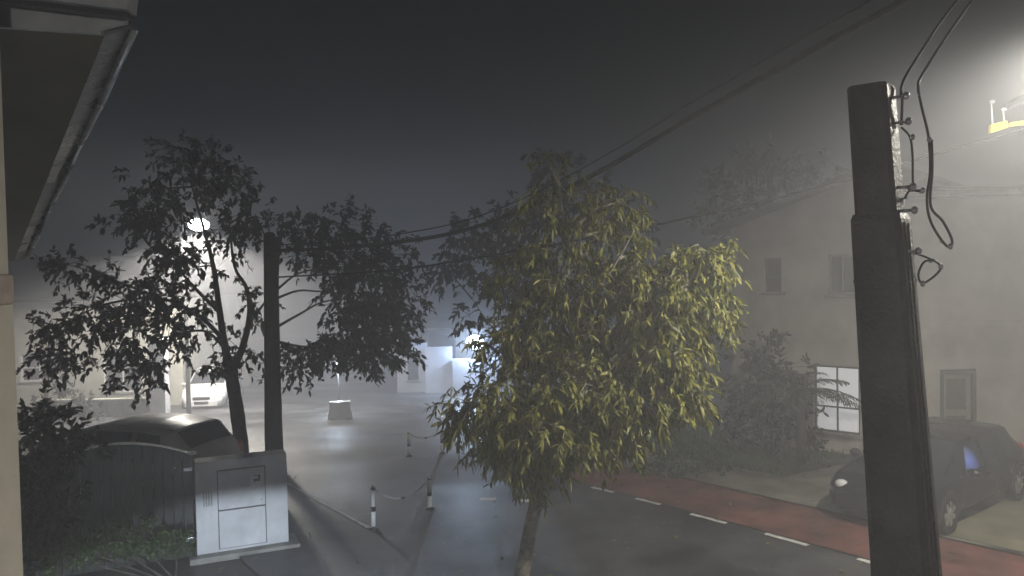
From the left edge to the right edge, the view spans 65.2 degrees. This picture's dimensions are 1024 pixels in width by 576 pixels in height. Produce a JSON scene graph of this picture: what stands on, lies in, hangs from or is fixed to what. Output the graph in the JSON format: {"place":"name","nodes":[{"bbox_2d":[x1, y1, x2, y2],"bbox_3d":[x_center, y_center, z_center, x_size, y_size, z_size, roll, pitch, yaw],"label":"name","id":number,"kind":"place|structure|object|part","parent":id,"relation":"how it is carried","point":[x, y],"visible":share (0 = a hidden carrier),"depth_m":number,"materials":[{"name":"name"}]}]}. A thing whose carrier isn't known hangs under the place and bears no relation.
{"place":"outdoors","nodes":[
{"label":"outdoors","id":0,"kind":"place"},
{"bbox_2d":[17,374,870,575],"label":"road","id":1,"kind":"structure","parent":0,"point":[347,541],"depth_m":12.58,"materials":[{"name":"grey asphalt"}]},
{"bbox_2d":[181,365,243,408],"bbox_3d":[-12.222,4.018,32.732,2.109,1.550,3.960,-1,2,-7],"label":"parked car","id":2,"kind":"object","parent":1,"relation":"on","point":[204,393],"visible":0.64,"depth_m":31.22,"materials":[{"name":"white paint"}]},
{"bbox_2d":[327,400,352,419],"bbox_3d":[-5.502,3.922,25.598,0.782,0.571,0.370,-1,2,-8],"label":"road block","id":3,"kind":"object","parent":1,"relation":"on","point":[340,409],"depth_m":25.51,"materials":[{"name":"white concrete"}]},
{"bbox_2d":[369,485,377,530],"bbox_3d":[-2.135,3.377,12.311,0.140,0.692,0.136,-1,2,0],"label":"striped post","id":4,"kind":"object","parent":1,"relation":"on","point":[374,527],"visible":0.99,"depth_m":12.28,"materials":[{"name":"black plastic"}]},
{"bbox_2d":[375,479,428,499],"bbox_3d":[-1.756,3.216,12.798,0.042,0.340,1.260,0,2,38],"label":"barrier chain","id":5,"kind":"object","parent":4,"relation":"hanging from","point":[404,497],"visible":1,"depth_m":12.81,"materials":[{"name":"white plastic"}]},
{"bbox_2d":[406,431,411,456],"bbox_3d":[-2.224,3.358,17.233,0.140,0.552,0.136,-1,2,0],"label":"striped post","id":6,"kind":"object","parent":1,"relation":"on","point":[409,454],"visible":1,"depth_m":17.20,"materials":[{"name":"black plastic"}]},
{"bbox_2d":[410,431,439,438],"bbox_3d":[-1.884,3.191,17.378,0.780,0.177,0.042,-2,2,-24],"label":"barrier chain","id":7,"kind":"object","parent":6,"relation":"hanging from","point":[423,437],"visible":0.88,"depth_m":17.35,"materials":[{"name":"white plastic"}]},
{"bbox_2d":[426,476,433,509],"bbox_3d":[-1.371,3.401,13.293,0.140,0.559,0.136,-1,2,0],"label":"striped post","id":8,"kind":"object","parent":1,"relation":"on","point":[429,497],"visible":1,"depth_m":13.26,"materials":[{"name":"black plastic"}]},
{"bbox_2d":[439,428,444,453],"bbox_3d":[-1.538,3.347,17.532,0.140,0.560,0.136,-1,2,0],"label":"striped post","id":9,"kind":"object","parent":1,"relation":"on","point":[441,446],"visible":0.73,"depth_m":17.50,"materials":[{"name":"black plastic"}]},
{"bbox_2d":[190,436,956,575],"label":"fallen leaves","id":10,"kind":"object","parent":1,"relation":"on","point":[569,564],"visible":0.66,"depth_m":12.20,"materials":[{"name":"yellow plant"}]},
{"bbox_2d":[420,151,752,575],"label":"street tree","id":11,"kind":"object","parent":1,"relation":"on","point":[533,434],"visible":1,"depth_m":8.74,"materials":[{"name":"green plant"}]},
{"bbox_2d":[382,371,595,485],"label":"side road","id":12,"kind":"structure","parent":0,"point":[406,412],"depth_m":28.33,"materials":[{"name":"grey asphalt"}]},
{"bbox_2d":[18,330,1023,575],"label":"ground","id":13,"kind":"structure","parent":0,"point":[239,567],"depth_m":18.38,"materials":[{"name":"concrete"}]},
{"bbox_2d":[17,397,83,575],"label":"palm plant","id":14,"kind":"object","parent":13,"relation":"on","point":[51,421],"visible":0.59,"depth_m":9.90,"materials":[{"name":"green plant"}]},
{"bbox_2d":[17,383,116,575],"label":"dark shrub","id":15,"kind":"object","parent":13,"relation":"on","point":[45,509],"visible":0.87,"depth_m":9.59,"materials":[{"name":"green plant"}]},
{"bbox_2d":[0,0,137,575],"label":"house with overhanging roof","id":16,"kind":"structure","parent":13,"relation":"on","point":[62,62],"depth_m":3.81,"materials":[{"name":"concrete"}]},
{"bbox_2d":[31,375,108,422],"bbox_3d":[-14.664,3.748,26.757,2.448,1.929,1.555,-2,2,-13],"label":"hazy shrub","id":17,"kind":"object","parent":13,"relation":"on","point":[75,401],"visible":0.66,"depth_m":26.55,"materials":[{"name":"green plant"}]},
{"bbox_2d":[30,397,149,417],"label":"garden wall","id":18,"kind":"structure","parent":13,"relation":"on","point":[116,407],"depth_m":28.11,"materials":[{"name":"concrete"}]},
{"bbox_2d":[27,513,195,575],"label":"hedge","id":19,"kind":"object","parent":13,"relation":"on","point":[81,552],"visible":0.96,"depth_m":10.04,"materials":[{"name":"green plant"}]},
{"bbox_2d":[7,254,249,406],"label":"beige house","id":20,"kind":"structure","parent":13,"relation":"on","point":[31,291],"depth_m":33.20,"materials":[{"name":"beige paint"}]},
{"bbox_2d":[18,354,59,383],"bbox_3d":[-19.582,3.337,33.135,1.700,1.220,0.210,-1,2,0],"label":"window","id":21,"kind":"structure","parent":20,"relation":"in","point":[35,377],"depth_m":33.20,"materials":[{"name":"white glass"}]},
{"bbox_2d":[101,349,141,394],"bbox_3d":[-16.136,3.464,33.140,1.766,1.840,0.210,-1,2,0],"label":"window","id":22,"kind":"structure","parent":20,"relation":"in","point":[122,374],"depth_m":33.21,"materials":[{"name":"white glass"}]},
{"bbox_2d":[23,412,244,526],"bbox_3d":[-6.718,2.999,13.789,3.960,1.550,2.109,-1,2,16],"label":"parked car","id":23,"kind":"object","parent":13,"relation":"on","point":[202,436],"visible":0.16,"depth_m":13.10,"materials":[{"name":"silver metal"}]},
{"bbox_3d":[-6.470,2.564,12.918,0.700,0.463,0.166,-1,2,16],"label":"side window","id":24,"kind":"part","parent":23,"relation":"part of","materials":[{"name":"black glass"}]},
{"bbox_3d":[-5.784,2.546,12.735,0.520,0.445,0.184,-1,2,16],"label":"side window","id":25,"kind":"part","parent":23,"relation":"part of","materials":[{"name":"black glass"}]},
{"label":"rear window","id":26,"kind":"part","parent":23,"relation":"part of","materials":[{"name":"black glass"}]},
{"bbox_2d":[16,127,285,452],"bbox_3d":[-6.343,0.486,14.111,4.509,6.743,1.944,-2,2,-18],"label":"leafy tree","id":27,"kind":"object","parent":13,"relation":"on","point":[106,330],"visible":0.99,"depth_m":13.92,"materials":[{"name":"green plant"}]},
{"bbox_2d":[145,338,170,412],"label":"gate pillar","id":28,"kind":"structure","parent":13,"relation":"on","point":[159,400],"depth_m":27.71,"materials":[{"name":"white paint"}]},
{"bbox_2d":[181,219,208,413],"bbox_3d":[-11.034,1.083,28.188,1.120,7.026,0.666,0,2,43],"label":"street lamp","id":29,"kind":"object","parent":13,"relation":"on","point":[197,225],"visible":0.47,"depth_m":28.31,"materials":[{"name":"white metal"}]},
{"bbox_2d":[189,449,299,565],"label":"meter pillar","id":30,"kind":"structure","parent":13,"relation":"on","point":[241,504],"depth_m":11.40,"materials":[{"name":"concrete"}]},
{"bbox_2d":[19,442,196,575],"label":"arched gate","id":31,"kind":"structure","parent":30,"relation":"attached to","point":[147,480],"depth_m":10.82,"materials":[{"name":"grey metal"}]},
{"bbox_2d":[218,466,264,509],"bbox_3d":[-3.854,2.850,11.405,0.631,0.545,0.034,-2,2,-24],"label":"cabinet door","id":32,"kind":"structure","parent":30,"relation":"in","point":[234,489],"depth_m":11.37,"materials":[{"name":"grey metal"}]},
{"bbox_2d":[219,505,265,548],"bbox_3d":[-3.845,3.412,11.426,0.631,0.530,0.021,-2,2,-24],"label":"lower door","id":33,"kind":"structure","parent":30,"relation":"in","point":[244,526],"depth_m":11.41,"materials":[{"name":"grey metal"}]},
{"bbox_2d":[263,232,282,450],"bbox_3d":[-4.094,1.484,13.642,0.308,4.877,0.309,-1,2,0],"label":"wooden pole","id":34,"kind":"object","parent":13,"relation":"on","point":[273,429],"visible":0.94,"depth_m":13.53,"materials":[{"name":"brown wood"}]},
{"bbox_2d":[276,0,872,245],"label":"overhead cable","id":35,"kind":"object","parent":34,"relation":"attached to","point":[818,29],"visible":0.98,"depth_m":10.06,"materials":[{"name":"black rubber"}]},
{"bbox_2d":[276,0,912,251],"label":"overhead cable","id":36,"kind":"object","parent":34,"relation":"attached to","point":[876,15],"visible":0.94,"depth_m":9.28,"materials":[{"name":"black rubber"}]},
{"bbox_2d":[277,127,1023,277],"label":"overhead cable","id":37,"kind":"object","parent":34,"relation":"attached to","point":[903,163],"visible":0.83,"depth_m":10.44,"materials":[{"name":"black rubber"}]},
{"bbox_2d":[989,94,1023,132],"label":"cable bracket","id":38,"kind":"object","parent":37,"relation":"attached to","point":[1017,101],"visible":1,"depth_m":8.56,"materials":[{"name":"yellow metal"}]},
{"bbox_2d":[337,373,339,400],"bbox_3d":[-6.521,3.661,30.105,0.254,1.887,0.253,-1,2,0],"label":"garden lamp","id":39,"kind":"object","parent":13,"relation":"on","point":[338,387],"visible":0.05,"depth_m":30.09,"materials":[{"name":"white metal"}]},
{"bbox_2d":[257,193,436,448],"bbox_3d":[-3.299,0.907,16.196,3.543,5.669,2.101,-1,2,0],"label":"dark tree","id":40,"kind":"object","parent":13,"relation":"on","point":[384,315],"visible":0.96,"depth_m":15.96,"materials":[{"name":"green plant"}]},
{"bbox_2d":[391,316,510,393],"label":"carport house","id":41,"kind":"structure","parent":13,"relation":"on","point":[444,372],"depth_m":37.14,"materials":[{"name":"white paint"}]},
{"bbox_2d":[406,357,419,381],"bbox_3d":[-4.720,3.886,38.150,0.667,1.191,0.190,-1,2,0],"label":"window","id":42,"kind":"structure","parent":41,"relation":"in","point":[413,368],"depth_m":38.21,"materials":[{"name":"grey glass"}]},
{"bbox_2d":[414,147,660,402],"bbox_3d":[0.591,0.204,19.135,5.936,7.113,2.560,-1,2,0],"label":"dark tree","id":43,"kind":"object","parent":13,"relation":"on","point":[453,242],"visible":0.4,"depth_m":19.00,"materials":[{"name":"green plant"}]},
{"bbox_2d":[627,435,752,478],"bbox_3d":[3.413,3.243,15.028,2.417,0.843,1.100,-1,2,-7],"label":"green hedge","id":44,"kind":"object","parent":13,"relation":"on","point":[663,465],"visible":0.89,"depth_m":15.03,"materials":[{"name":"green plant"}]},
{"bbox_2d":[685,132,851,256],"bbox_3d":[8.124,-0.442,25.055,5.114,8.846,3.174,-1,2,0],"label":"dark tree","id":45,"kind":"object","parent":13,"relation":"on","point":[785,184],"visible":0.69,"depth_m":24.82,"materials":[{"name":"green plant"}]},
{"bbox_2d":[550,463,1023,575],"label":"red cycle lane","id":46,"kind":"structure","parent":13,"relation":"on","point":[790,520],"depth_m":12.40,"materials":[{"name":"asphalt"}]},
{"bbox_2d":[739,368,860,464],"bbox_3d":[5.617,2.565,15.517,2.353,2.016,2.371,-2,2,-35],"label":"palm plant","id":47,"kind":"object","parent":13,"relation":"on","point":[800,451],"visible":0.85,"depth_m":15.47,"materials":[{"name":"green plant"}]},
{"bbox_2d":[706,166,1023,453],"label":"two storey house","id":48,"kind":"structure","parent":13,"relation":"on","point":[796,265],"depth_m":16.19,"materials":[{"name":"white paint"}]},
{"bbox_2d":[760,258,784,294],"bbox_3d":[5.655,-0.248,17.304,0.527,0.796,0.180,0,2,40],"label":"window","id":49,"kind":"structure","parent":48,"relation":"in","point":[773,265],"depth_m":17.34,"materials":[{"name":"grey glass"}]},
{"bbox_2d":[809,365,862,439],"bbox_3d":[6.710,2.337,16.529,1.092,1.464,0.180,0,2,40],"label":"window","id":50,"kind":"structure","parent":48,"relation":"in","point":[846,421],"depth_m":16.53,"materials":[{"name":"white glass"}]},
{"bbox_2d":[824,254,854,297],"bbox_3d":[6.762,-0.246,16.370,0.690,0.896,0.180,0,2,40],"label":"window","id":51,"kind":"structure","parent":48,"relation":"in","point":[841,265],"depth_m":16.41,"materials":[{"name":"grey glass"}]},
{"bbox_2d":[944,374,969,419],"bbox_3d":[8.836,2.510,15.921,0.552,1.682,0.085,-1,2,4],"label":"door","id":52,"kind":"structure","parent":48,"relation":"in","point":[956,386],"depth_m":15.91,"materials":[{"name":"metal"}]},
{"bbox_2d":[847,81,942,575],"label":"concrete pole","id":53,"kind":"object","parent":13,"relation":"on","point":[903,531],"visible":1,"depth_m":4.11,"materials":[{"name":"concrete"}]},
{"bbox_2d":[900,126,924,198],"bbox_3d":[2.085,-0.653,4.162,0.121,0.379,0.039,-1,2,0],"label":"drop cable","id":54,"kind":"object","parent":53,"relation":"attached to","point":[911,138],"visible":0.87,"depth_m":4.16,"materials":[{"name":"rubber"}]},
{"bbox_2d":[912,253,942,286],"bbox_3d":[2.160,-0.104,4.182,0.187,0.196,0.030,-1,2,0],"label":"drop cable","id":55,"kind":"object","parent":53,"relation":"attached to","point":[930,260],"visible":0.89,"depth_m":4.18,"materials":[{"name":"rubber"}]},
{"bbox_2d":[900,0,958,125],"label":"drop cable","id":56,"kind":"object","parent":53,"relation":"attached to","point":[920,53],"visible":0.95,"depth_m":4.29,"materials":[{"name":"rubber"}]},
{"bbox_2d":[917,0,972,249],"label":"drop cable","id":57,"kind":"object","parent":53,"relation":"attached to","point":[929,140],"visible":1,"depth_m":4.20,"materials":[{"name":"rubber"}]},
{"bbox_2d":[30,0,1023,337],"label":"sky","id":58,"kind":"structure","parent":0,"point":[421,111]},
{"bbox_2d":[597,421,861,478],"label":"lawn","id":59,"kind":"structure","parent":0,"point":[841,461],"depth_m":16.11,"materials":[{"name":"plant"}]},
{"bbox_2d":[711,328,831,457],"bbox_3d":[5.204,2.149,16.106,2.443,2.666,1.635,-1,2,0],"label":"dark shrub","id":60,"kind":"object","parent":59,"relation":"on","point":[753,366],"visible":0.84,"depth_m":16.03,"materials":[{"name":"green plant"}]},
{"bbox_2d":[617,452,1023,554],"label":"pavement","id":61,"kind":"structure","parent":0,"point":[798,490],"depth_m":14.20,"materials":[{"name":"concrete"}]},
{"bbox_2d":[942,496,1023,551],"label":"driveway","id":62,"kind":"structure","parent":0,"point":[1000,524],"depth_m":11.78,"materials":[{"name":"concrete"}]},
{"bbox_2d":[830,416,1023,533],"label":"parked car","id":63,"kind":"object","parent":62,"relation":"on","point":[974,462],"visible":0.67,"depth_m":12.23,"materials":[{"name":"paint"}]},
{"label":"side window","id":64,"kind":"part","parent":63,"relation":"part of","materials":[{"name":"grey"}]},
{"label":"side window","id":65,"kind":"part","parent":63,"relation":"part of","materials":[{"name":"grey glass"}]},
{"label":"side window","id":66,"kind":"part","parent":63,"relation":"part of","materials":[{"name":"grey glass"}]}
]}

